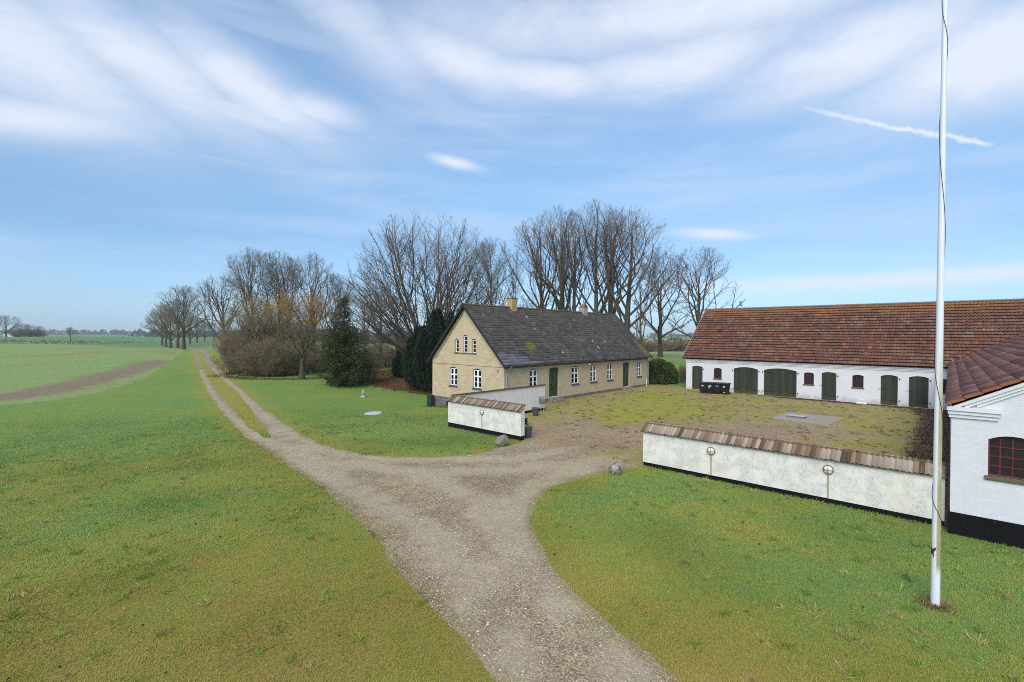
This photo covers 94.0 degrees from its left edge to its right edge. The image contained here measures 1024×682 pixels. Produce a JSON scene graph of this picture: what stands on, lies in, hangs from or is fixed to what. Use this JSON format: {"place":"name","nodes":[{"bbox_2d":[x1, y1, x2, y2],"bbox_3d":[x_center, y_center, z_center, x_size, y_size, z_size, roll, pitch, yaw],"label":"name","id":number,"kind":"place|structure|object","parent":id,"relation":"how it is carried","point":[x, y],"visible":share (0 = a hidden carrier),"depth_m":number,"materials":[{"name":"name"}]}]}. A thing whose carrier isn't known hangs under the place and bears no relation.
{"place":"outdoors","nodes":[
{"label":"outdoors","id":0,"kind":"place"},
{"bbox_2d":[0,333,690,404],"bbox_3d":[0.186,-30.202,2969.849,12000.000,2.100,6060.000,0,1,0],"label":"field","id":1,"kind":"structure","parent":0,"point":[30,372],"depth_m":70.24,"materials":[{"name":"green plant"}]},
{"bbox_2d":[0,315,23,336],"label":"bare tree","id":2,"kind":"object","parent":1,"relation":"on","point":[5,323],"visible":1,"depth_m":300.08,"materials":[{"name":"grey plant"}]},
{"bbox_2d":[1,339,164,343],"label":"field hedge","id":3,"kind":"object","parent":1,"relation":"on","point":[5,341],"visible":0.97,"depth_m":197.19,"materials":[{"name":"green plant"}]},
{"bbox_2d":[140,311,175,344],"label":"bare tree","id":4,"kind":"object","parent":1,"relation":"on","point":[162,337],"visible":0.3,"depth_m":173.62,"materials":[{"name":"grey plant"}]},
{"bbox_2d":[143,309,182,346],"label":"bare tree","id":5,"kind":"object","parent":1,"relation":"on","point":[165,333],"visible":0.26,"depth_m":153.94,"materials":[{"name":"grey plant"}]},
{"bbox_2d":[145,304,194,347],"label":"bare tree","id":6,"kind":"object","parent":1,"relation":"on","point":[170,339],"visible":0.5,"depth_m":137.67,"materials":[{"name":"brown plant"}]},
{"bbox_2d":[147,298,199,347],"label":"bare tree","id":7,"kind":"object","parent":1,"relation":"on","point":[178,336],"visible":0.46,"depth_m":121.12,"materials":[{"name":"brown plant"}]},
{"bbox_2d":[181,317,204,343],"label":"bare tree","id":8,"kind":"object","parent":1,"relation":"on","point":[190,338],"visible":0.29,"depth_m":189.97,"materials":[{"name":"grey plant"}]},
{"bbox_2d":[186,318,208,342],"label":"bare tree","id":9,"kind":"object","parent":1,"relation":"on","point":[199,330],"visible":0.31,"depth_m":215.19,"materials":[{"name":"grey plant"}]},
{"bbox_2d":[128,331,319,337],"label":"distant hedge","id":10,"kind":"object","parent":1,"relation":"on","point":[156,335],"visible":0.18,"depth_m":576.61,"materials":[{"name":"green plant"}]},
{"bbox_2d":[0,328,692,337],"bbox_3d":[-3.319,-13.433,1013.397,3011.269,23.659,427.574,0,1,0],"label":"distant wood","id":11,"kind":"object","parent":1,"relation":"on","point":[142,332],"visible":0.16,"depth_m":1143.16,"materials":[{"name":"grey plant"}]},
{"bbox_2d":[220,332,689,345],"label":"hedgerow","id":12,"kind":"object","parent":1,"relation":"on","point":[393,338],"visible":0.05,"depth_m":224.94,"materials":[{"name":"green plant"}]},
{"bbox_2d":[517,291,538,307],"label":"bare tree","id":13,"kind":"object","parent":1,"relation":"on","point":[530,304],"visible":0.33,"depth_m":89.43,"materials":[{"name":"plant"}]},
{"bbox_2d":[500,214,572,309],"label":"bare tree","id":14,"kind":"object","parent":1,"relation":"on","point":[541,289],"visible":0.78,"depth_m":77.92,"materials":[{"name":"brown plant"}]},
{"bbox_2d":[540,210,597,310],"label":"bare tree","id":15,"kind":"object","parent":1,"relation":"on","point":[574,306],"visible":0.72,"depth_m":77.50,"materials":[{"name":"brown plant"}]},
{"bbox_2d":[577,204,648,313],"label":"bare tree","id":16,"kind":"object","parent":1,"relation":"on","point":[611,310],"visible":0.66,"depth_m":77.51,"materials":[{"name":"brown plant"}]},
{"bbox_2d":[642,339,680,350],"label":"bare shrub","id":17,"kind":"object","parent":1,"relation":"on","point":[649,347],"visible":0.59,"depth_m":138.15,"materials":[{"name":"brown plant"}]},
{"bbox_2d":[631,247,696,356],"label":"bare tree","id":18,"kind":"object","parent":1,"relation":"on","point":[658,331],"visible":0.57,"depth_m":83.28,"materials":[{"name":"brown plant"}]},
{"bbox_2d":[666,340,687,350],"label":"bare shrub","id":19,"kind":"object","parent":1,"relation":"on","point":[681,346],"visible":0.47,"depth_m":143.21,"materials":[{"name":"brown plant"}]},
{"bbox_2d":[0,348,1023,681],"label":"lawn","id":20,"kind":"structure","parent":0,"point":[178,382],"depth_m":10.61,"materials":[{"name":"green plant"}]},
{"bbox_2d":[154,284,216,348],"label":"bare tree","id":21,"kind":"object","parent":20,"relation":"on","point":[182,335],"visible":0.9,"depth_m":106.42,"materials":[{"name":"brown plant"}]},
{"bbox_2d":[174,276,260,350],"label":"bare tree","id":22,"kind":"object","parent":20,"relation":"on","point":[215,301],"visible":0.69,"depth_m":89.34,"materials":[{"name":"brown plant"}]},
{"bbox_2d":[207,325,258,373],"bbox_3d":[-33.049,1.011,57.001,5.527,6.094,5.631,0,1,-6],"label":"bare shrub","id":23,"kind":"object","parent":20,"relation":"on","point":[223,352],"visible":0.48,"depth_m":56.46,"materials":[{"name":"brown plant"}]},
{"bbox_2d":[212,295,261,366],"bbox_3d":[-34.016,-0.836,59.072,5.777,10.346,5.938,0,1,-11],"label":"bare tree","id":24,"kind":"object","parent":20,"relation":"on","point":[227,320],"visible":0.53,"depth_m":58.72,"materials":[{"name":"brown plant"}]},
{"bbox_2d":[216,319,264,371],"bbox_3d":[-33.587,0.098,59.970,6.177,7.796,6.146,0,1,-16],"label":"bare shrub","id":25,"kind":"object","parent":20,"relation":"on","point":[236,335],"visible":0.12,"depth_m":58.89,"materials":[{"name":"brown plant"}]},
{"bbox_2d":[213,290,273,371],"bbox_3d":[-31.751,-1.171,57.782,6.175,11.227,6.008,0,1,-2],"label":"bare tree","id":26,"kind":"object","parent":20,"relation":"on","point":[245,309],"visible":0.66,"depth_m":57.05,"materials":[{"name":"brown plant"}]},
{"bbox_2d":[222,333,266,375],"bbox_3d":[-30.670,1.554,55.403,5.262,5.129,5.236,0,1,10],"label":"bare shrub","id":27,"kind":"object","parent":20,"relation":"on","point":[236,368],"visible":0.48,"depth_m":54.41,"materials":[{"name":"brown plant"}]},
{"bbox_2d":[222,247,281,331],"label":"bare tree","id":28,"kind":"object","parent":20,"relation":"on","point":[247,285],"visible":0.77,"depth_m":65.44,"materials":[{"name":"brown plant"}]},
{"bbox_2d":[236,298,277,337],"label":"bare tree","id":29,"kind":"object","parent":20,"relation":"on","point":[256,314],"visible":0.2,"depth_m":63.58,"materials":[{"name":"brown plant"}]},
{"bbox_2d":[237,309,281,371],"bbox_3d":[-31.677,-0.125,59.905,5.527,8.328,5.631,0,1,-34],"label":"bare shrub","id":30,"kind":"object","parent":20,"relation":"on","point":[256,331],"visible":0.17,"depth_m":59.46,"materials":[{"name":"brown plant"}]},
{"bbox_2d":[235,336,286,376],"bbox_3d":[-28.276,1.610,54.629,5.193,5.148,5.304,0,1,-6],"label":"bare shrub","id":31,"kind":"object","parent":20,"relation":"on","point":[247,356],"visible":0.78,"depth_m":53.90,"materials":[{"name":"brown plant"}]},
{"bbox_2d":[245,297,293,371],"bbox_3d":[-29.491,-0.654,58.324,6.239,10.126,6.413,1,1,14],"label":"bare tree","id":32,"kind":"object","parent":20,"relation":"on","point":[270,322],"visible":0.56,"depth_m":57.72,"materials":[{"name":"brown plant"}]},
{"bbox_2d":[240,288,311,371],"bbox_3d":[-29.535,-1.272,61.007,8.201,11.260,6.614,1,1,21],"label":"bare tree","id":33,"kind":"object","parent":20,"relation":"on","point":[278,310],"visible":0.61,"depth_m":60.31,"materials":[{"name":"brown plant"}]},
{"bbox_2d":[255,337,299,376],"bbox_3d":[-26.947,1.830,55.067,5.085,4.672,5.180,0,1,-15],"label":"bare shrub","id":34,"kind":"object","parent":20,"relation":"on","point":[279,369],"visible":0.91,"depth_m":54.32,"materials":[{"name":"brown plant"}]},
{"bbox_2d":[249,250,311,336],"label":"bare tree","id":35,"kind":"object","parent":20,"relation":"on","point":[269,265],"visible":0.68,"depth_m":66.82,"materials":[{"name":"brown plant"}]},
{"bbox_2d":[259,317,302,352],"bbox_3d":[-29.527,0.085,61.175,5.967,7.937,5.842,1,1,44],"label":"bare shrub","id":36,"kind":"object","parent":20,"relation":"on","point":[279,334],"visible":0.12,"depth_m":60.44,"materials":[{"name":"brown plant"}]},
{"bbox_2d":[259,255,312,333],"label":"bare tree","id":37,"kind":"object","parent":20,"relation":"on","point":[286,282],"visible":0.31,"depth_m":68.58,"materials":[{"name":"brown plant"}]},
{"bbox_2d":[263,294,311,362],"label":"bare tree","id":38,"kind":"object","parent":20,"relation":"on","point":[289,315],"visible":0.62,"depth_m":57.80,"materials":[{"name":"brown plant"}]},
{"bbox_2d":[274,341,314,375],"bbox_3d":[-26.151,1.881,56.419,5.262,4.513,5.236,1,1,35],"label":"bare shrub","id":39,"kind":"object","parent":20,"relation":"on","point":[298,364],"visible":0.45,"depth_m":56.69,"materials":[{"name":"brown plant"}]},
{"bbox_2d":[275,321,327,378],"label":"bare tree","id":40,"kind":"object","parent":20,"relation":"on","point":[301,353],"visible":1,"depth_m":52.65,"materials":[{"name":"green plant"}]},
{"bbox_2d":[287,337,320,372],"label":"bare shrub","id":41,"kind":"object","parent":20,"relation":"on","point":[311,349],"visible":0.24,"depth_m":59.80,"materials":[{"name":"brown plant"}]},
{"bbox_2d":[274,253,342,367],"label":"bare tree","id":42,"kind":"object","parent":20,"relation":"on","point":[312,288],"visible":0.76,"depth_m":65.39,"materials":[{"name":"brown plant"}]},
{"bbox_2d":[285,289,335,369],"bbox_3d":[-26.586,-1.405,62.862,6.614,11.477,8.201,0,1,2],"label":"bare tree","id":43,"kind":"object","parent":20,"relation":"on","point":[312,309],"visible":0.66,"depth_m":62.13,"materials":[{"name":"brown plant"}]},
{"bbox_2d":[204,368,431,394],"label":"fallen leaves","id":44,"kind":"object","parent":20,"relation":"on","point":[358,382],"visible":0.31,"depth_m":51.95,"materials":[{"name":"brown plant"}]},
{"bbox_2d":[305,342,332,372],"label":"bare shrub","id":45,"kind":"object","parent":20,"relation":"on","point":[315,367],"visible":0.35,"depth_m":59.35,"materials":[{"name":"brown plant"}]},
{"bbox_2d":[300,289,342,370],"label":"bare tree","id":46,"kind":"object","parent":20,"relation":"on","point":[320,309],"visible":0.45,"depth_m":62.05,"materials":[{"name":"brown plant"}]},
{"bbox_2d":[304,273,359,339],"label":"bare tree","id":47,"kind":"object","parent":20,"relation":"on","point":[337,289],"visible":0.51,"depth_m":71.33,"materials":[{"name":"brown plant"}]},
{"bbox_2d":[304,294,374,387],"bbox_3d":[-16.938,0.030,47.484,6.559,9.508,6.226,0,1,0],"label":"spruce","id":48,"kind":"object","parent":20,"relation":"on","point":[349,360],"visible":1,"depth_m":46.91,"materials":[{"name":"green plant"}]},
{"bbox_2d":[335,290,382,345],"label":"bare tree","id":49,"kind":"object","parent":20,"relation":"on","point":[367,317],"visible":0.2,"depth_m":73.81,"materials":[{"name":"brown plant"}]},
{"bbox_2d":[355,350,387,380],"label":"bare shrub","id":50,"kind":"object","parent":20,"relation":"on","point":[374,368],"visible":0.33,"depth_m":51.16,"materials":[{"name":"brown plant"}]},
{"bbox_2d":[359,338,396,368],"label":"bare shrub","id":51,"kind":"object","parent":20,"relation":"on","point":[375,351],"visible":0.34,"depth_m":65.38,"materials":[{"name":"brown plant"}]},
{"bbox_2d":[354,283,403,365],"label":"bare tree","id":52,"kind":"object","parent":20,"relation":"on","point":[374,321],"visible":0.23,"depth_m":67.71,"materials":[{"name":"brown plant"}]},
{"bbox_2d":[391,351,407,377],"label":"yew","id":53,"kind":"object","parent":20,"relation":"on","point":[397,368],"visible":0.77,"depth_m":54.35,"materials":[{"name":"green plant"}]},
{"bbox_2d":[331,209,514,364],"bbox_3d":[-11.286,-6.060,60.651,22.279,20.821,21.132,-2,1,-17],"label":"bare tree","id":54,"kind":"object","parent":20,"relation":"on","point":[440,289],"visible":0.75,"depth_m":58.38,"materials":[{"name":"brown plant"}]},
{"bbox_2d":[400,308,454,390],"bbox_3d":[-7.070,0.873,46.973,6.490,8.398,7.047,1,1,39],"label":"yew","id":55,"kind":"object","parent":20,"relation":"on","point":[421,345],"visible":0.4,"depth_m":45.51,"materials":[{"name":"green plant"}]},
{"bbox_2d":[427,394,433,406],"bbox_3d":[-6.454,4.811,37.732,0.520,1.100,0.362,1,1,43],"label":"meter cabinet","id":56,"kind":"object","parent":20,"relation":"on","point":[430,400],"visible":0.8,"depth_m":37.59,"materials":[{"name":"metal"}]},
{"bbox_2d":[192,346,679,681],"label":"gravel drive","id":57,"kind":"structure","parent":20,"relation":"on","point":[495,524],"depth_m":12.15,"materials":[{"name":"beige gravel"}]},
{"bbox_2d":[216,391,949,681],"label":"gravel stones","id":58,"kind":"object","parent":57,"relation":"on","point":[508,613],"visible":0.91,"depth_m":9.87,"materials":[{"name":"beige gravel"}]},
{"bbox_2d":[446,395,525,440],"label":"boundary wall","id":59,"kind":"structure","parent":20,"relation":"on","point":[499,418],"depth_m":24.16,"materials":[{"name":"white plaster"},{"name":"black tar"},{"name":"brown tile"}]},
{"bbox_2d":[464,235,520,305],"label":"bare tree","id":60,"kind":"object","parent":20,"relation":"on","point":[486,267],"visible":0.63,"depth_m":69.10,"materials":[{"name":"brown plant"}]},
{"bbox_2d":[451,384,545,412],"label":"boundary wall","id":61,"kind":"structure","parent":20,"relation":"on","point":[528,396],"depth_m":30.54,"materials":[{"name":"white paint"}]},
{"bbox_2d":[495,434,507,446],"bbox_3d":[-0.471,4.510,21.631,0.581,0.582,0.564,0,1,-8],"label":"boulder","id":62,"kind":"object","parent":20,"relation":"on","point":[501,440],"visible":1,"depth_m":21.44,"materials":[{"name":"beige stone"}]},
{"bbox_2d":[494,251,525,306],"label":"bare tree","id":63,"kind":"object","parent":20,"relation":"on","point":[516,278],"visible":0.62,"depth_m":76.08,"materials":[{"name":"brown plant"}]},
{"bbox_2d":[426,298,652,405],"bbox_3d":[3.832,0.977,43.241,8.883,9.100,21.894,1,1,43],"label":"farmhouse","id":64,"kind":"object","parent":20,"relation":"on","point":[563,355],"visible":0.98,"depth_m":37.64,"materials":[{"name":"yellow brick"}]},
{"bbox_2d":[448,367,457,386],"bbox_3d":[-4.463,2.735,36.499,1.010,1.525,0.195,1,1,43],"label":"window","id":65,"kind":"structure","parent":64,"relation":"in","point":[453,373],"depth_m":36.57,"materials":[{"name":"white glass"}]},
{"bbox_2d":[454,335,475,353],"bbox_3d":[-3.454,0.255,35.570,2.450,1.410,0.175,1,1,43],"label":"window","id":66,"kind":"structure","parent":64,"relation":"in","point":[465,337],"depth_m":35.68,"materials":[{"name":"white glass"}]},
{"bbox_2d":[472,369,481,389],"bbox_3d":[-2.519,2.768,34.713,1.010,1.525,0.195,1,1,43],"label":"window","id":67,"kind":"structure","parent":64,"relation":"in","point":[477,372],"depth_m":34.76,"materials":[{"name":"white glass"}]},
{"bbox_2d":[530,368,536,385],"bbox_3d":[1.547,2.764,35.278,0.062,1.480,0.970,1,1,43],"label":"window","id":68,"kind":"structure","parent":64,"relation":"in","point":[533,372],"depth_m":35.28,"materials":[{"name":"white glass"}]},
{"bbox_2d":[549,367,557,396],"bbox_3d":[3.144,3.183,37.113,0.110,2.280,1.230,1,1,43],"label":"door","id":69,"kind":"structure","parent":64,"relation":"in","point":[553,372],"depth_m":37.23,"materials":[{"name":"green wood"}]},
{"bbox_2d":[571,366,579,385],"bbox_3d":[5.168,2.815,39.122,0.195,1.585,1.130,1,1,43],"label":"window","id":70,"kind":"structure","parent":64,"relation":"in","point":[575,368],"depth_m":39.15,"materials":[{"name":"white glass"}]},
{"bbox_2d":[590,365,597,382],"bbox_3d":[7.012,2.813,41.128,0.195,1.585,1.120,1,1,43],"label":"window","id":71,"kind":"structure","parent":64,"relation":"in","point":[593,367],"depth_m":41.17,"materials":[{"name":"white glass"}]},
{"bbox_2d":[607,363,613,380],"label":"window","id":72,"kind":"structure","parent":64,"relation":"in","point":[609,366],"depth_m":43.15,"materials":[{"name":"white glass"}]},
{"bbox_2d":[623,362,628,385],"bbox_3d":[10.719,3.175,45.357,0.110,2.340,1.280,1,1,43],"label":"door","id":73,"kind":"structure","parent":64,"relation":"in","point":[625,365],"depth_m":45.49,"materials":[{"name":"green wood"}]},
{"bbox_2d":[523,204,593,309],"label":"bare tree","id":74,"kind":"object","parent":20,"relation":"on","point":[560,264],"visible":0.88,"depth_m":76.19,"materials":[{"name":"brown plant"}]},
{"bbox_2d":[556,198,633,312],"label":"bare tree","id":75,"kind":"object","parent":20,"relation":"on","point":[595,309],"visible":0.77,"depth_m":77.03,"materials":[{"name":"brown plant"}]},
{"bbox_2d":[608,461,621,474],"bbox_3d":[3.749,4.609,17.312,0.468,0.532,0.485,0,1,-29],"label":"boulder","id":76,"kind":"object","parent":20,"relation":"on","point":[615,467],"visible":1,"depth_m":17.15,"materials":[{"name":"grey stone"}]},
{"bbox_2d":[585,204,680,329],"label":"bare tree","id":77,"kind":"object","parent":20,"relation":"on","point":[627,306],"visible":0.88,"depth_m":75.33,"materials":[{"name":"brown plant"}]},
{"bbox_2d":[612,255,661,343],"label":"bare tree","id":78,"kind":"object","parent":20,"relation":"on","point":[639,331],"visible":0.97,"depth_m":71.76,"materials":[{"name":"brown plant"}]},
{"bbox_2d":[649,357,678,382],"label":"evergreen bush","id":79,"kind":"object","parent":20,"relation":"on","point":[660,369],"visible":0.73,"depth_m":49.34,"materials":[{"name":"green plant"}]},
{"bbox_2d":[676,363,685,382],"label":"bare shrub","id":80,"kind":"object","parent":20,"relation":"on","point":[682,377],"visible":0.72,"depth_m":50.82,"materials":[{"name":"brown plant"}]},
{"bbox_2d":[653,244,745,336],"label":"bare tree","id":81,"kind":"object","parent":20,"relation":"on","point":[698,313],"visible":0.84,"depth_m":73.27,"materials":[{"name":"brown plant"}]},
{"bbox_2d":[641,422,945,526],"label":"boundary wall","id":82,"kind":"structure","parent":20,"relation":"on","point":[890,485],"depth_m":14.80,"materials":[{"name":"white limewashed plaster"},{"name":"black tar"},{"name":"tile"}]},
{"bbox_2d":[707,447,714,474],"bbox_3d":[6.916,4.186,16.620,0.286,0.993,0.111,1,1,43],"label":"bulkhead lamp","id":83,"kind":"object","parent":82,"relation":"attached to","point":[710,451],"visible":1,"depth_m":16.64,"materials":[{"name":"white glass"}]},
{"bbox_2d":[823,465,833,498],"bbox_3d":[9.456,4.218,14.285,0.286,1.013,0.111,1,1,43],"label":"bulkhead lamp","id":84,"kind":"object","parent":82,"relation":"attached to","point":[828,469],"visible":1,"depth_m":14.30,"materials":[{"name":"white glass"}]},
{"bbox_2d":[909,591,962,613],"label":"dry grass","id":85,"kind":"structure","parent":20,"relation":"on","point":[924,599],"depth_m":8.88,"materials":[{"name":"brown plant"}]},
{"bbox_2d":[930,0,947,607],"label":"flagpole","id":86,"kind":"object","parent":20,"relation":"on","point":[936,504],"visible":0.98,"depth_m":8.83,"materials":[{"name":"metal"}]},
{"bbox_2d":[945,333,1023,548],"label":"stable wing","id":87,"kind":"structure","parent":20,"relation":"on","point":[987,467],"depth_m":11.85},
{"bbox_2d":[985,436,1023,484],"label":"window","id":88,"kind":"structure","parent":87,"relation":"in","point":[1005,454],"depth_m":11.61,"materials":[{"name":"red metal"}]},
{"bbox_2d":[0,0,1023,336],"label":"sky","id":89,"kind":"structure","parent":0,"point":[145,145],"materials":[{"name":"blue"}]},
{"bbox_2d":[5,412,1021,681],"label":"stray leaves","id":90,"kind":"object","parent":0,"point":[411,448],"visible":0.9,"depth_m":11.39,"materials":[{"name":"brown plant"}]},
{"bbox_2d":[523,385,949,527],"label":"farmyard","id":91,"kind":"structure","parent":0,"point":[549,427],"depth_m":27.95,"materials":[{"name":"green plant"}]},
{"bbox_2d":[524,425,532,437],"bbox_3d":[0.769,4.439,23.422,0.493,0.601,0.514,0,1,-17],"label":"plant pot","id":92,"kind":"object","parent":91,"relation":"on","point":[528,430],"visible":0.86,"depth_m":23.25,"materials":[{"name":"ceramic"}]},
{"bbox_2d":[699,381,706,392],"bbox_3d":[17.002,4.111,42.361,0.630,1.015,0.813,1,1,39],"label":"wheelie bin","id":93,"kind":"object","parent":91,"relation":"on","point":[703,387],"visible":0.91,"depth_m":42.11,"materials":[{"name":"black plastic"}]},
{"bbox_2d":[706,382,713,393],"bbox_3d":[17.535,4.118,42.088,0.630,1.015,0.813,1,1,42],"label":"wheelie bin","id":94,"kind":"object","parent":91,"relation":"on","point":[710,387],"visible":0.93,"depth_m":41.84,"materials":[{"name":"black plastic"}]},
{"bbox_2d":[714,382,721,393],"bbox_3d":[18.067,4.124,41.816,0.630,1.015,0.813,1,1,45],"label":"wheelie bin","id":95,"kind":"object","parent":91,"relation":"on","point":[717,387],"visible":0.88,"depth_m":41.58,"materials":[{"name":"black plastic"}]},
{"bbox_2d":[721,382,730,393],"bbox_3d":[18.600,4.131,41.543,0.813,1.015,0.630,0,1,-42],"label":"wheelie bin","id":96,"kind":"object","parent":91,"relation":"on","point":[725,388],"visible":1,"depth_m":41.33,"materials":[{"name":"black plastic"}]},
{"bbox_2d":[552,390,949,461],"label":"weed tufts","id":97,"kind":"object","parent":91,"relation":"on","point":[890,430],"visible":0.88,"depth_m":29.52,"materials":[{"name":"green plant"}]},
{"bbox_2d":[771,412,844,425],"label":"concrete slab","id":98,"kind":"structure","parent":91,"relation":"on","point":[820,419],"depth_m":29.03,"materials":[{"name":"grey concrete"}]},
{"bbox_2d":[682,298,1023,410],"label":"barn","id":99,"kind":"structure","parent":91,"relation":"on","point":[877,353],"depth_m":38.22,"materials":[{"name":"white brick"}]},
{"bbox_2d":[692,366,703,388],"bbox_3d":[17.402,3.426,44.608,1.103,2.178,0.180,1,1,43],"label":"door","id":100,"kind":"structure","parent":99,"relation":"in","point":[697,376],"depth_m":44.75,"materials":[{"name":"green wood"}]},
{"bbox_2d":[713,368,721,379],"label":"window","id":101,"kind":"structure","parent":99,"relation":"in","point":[717,371],"depth_m":43.40,"materials":[{"name":"red metal"}]},
{"bbox_2d":[803,372,813,385],"bbox_3d":[23.968,3.053,38.535,0.790,1.035,0.175,1,1,43],"label":"window","id":102,"kind":"structure","parent":99,"relation":"in","point":[808,377],"depth_m":38.56,"materials":[{"name":"red metal"}]},
{"bbox_2d":[822,372,837,399],"bbox_3d":[24.992,3.558,37.633,1.245,2.188,0.180,1,1,43],"label":"door","id":103,"kind":"structure","parent":99,"relation":"in","point":[828,378],"depth_m":37.63,"materials":[{"name":"green wood"}]},
{"bbox_2d":[851,375,863,388],"bbox_3d":[26.343,3.093,36.352,0.800,1.035,0.175,1,1,43],"label":"window","id":104,"kind":"structure","parent":99,"relation":"in","point":[857,380],"depth_m":36.38,"materials":[{"name":"red metal"}]},
{"bbox_2d":[881,375,899,404],"bbox_3d":[27.742,3.605,35.106,1.255,2.188,0.180,1,1,43],"label":"door","id":105,"kind":"structure","parent":99,"relation":"in","point":[889,383],"depth_m":35.11,"materials":[{"name":"green wood"}]},
{"bbox_2d":[907,376,930,407],"bbox_3d":[28.957,3.620,33.989,1.335,2.198,0.180,1,1,43],"label":"door","id":106,"kind":"structure","parent":99,"relation":"in","point":[918,385],"depth_m":34.02,"materials":[{"name":"green wood"}]},
{"bbox_2d":[769,396,949,485],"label":"fallen leaves","id":107,"kind":"object","parent":91,"relation":"on","point":[927,433],"visible":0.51,"depth_m":25.19,"materials":[{"name":"brown plant"}]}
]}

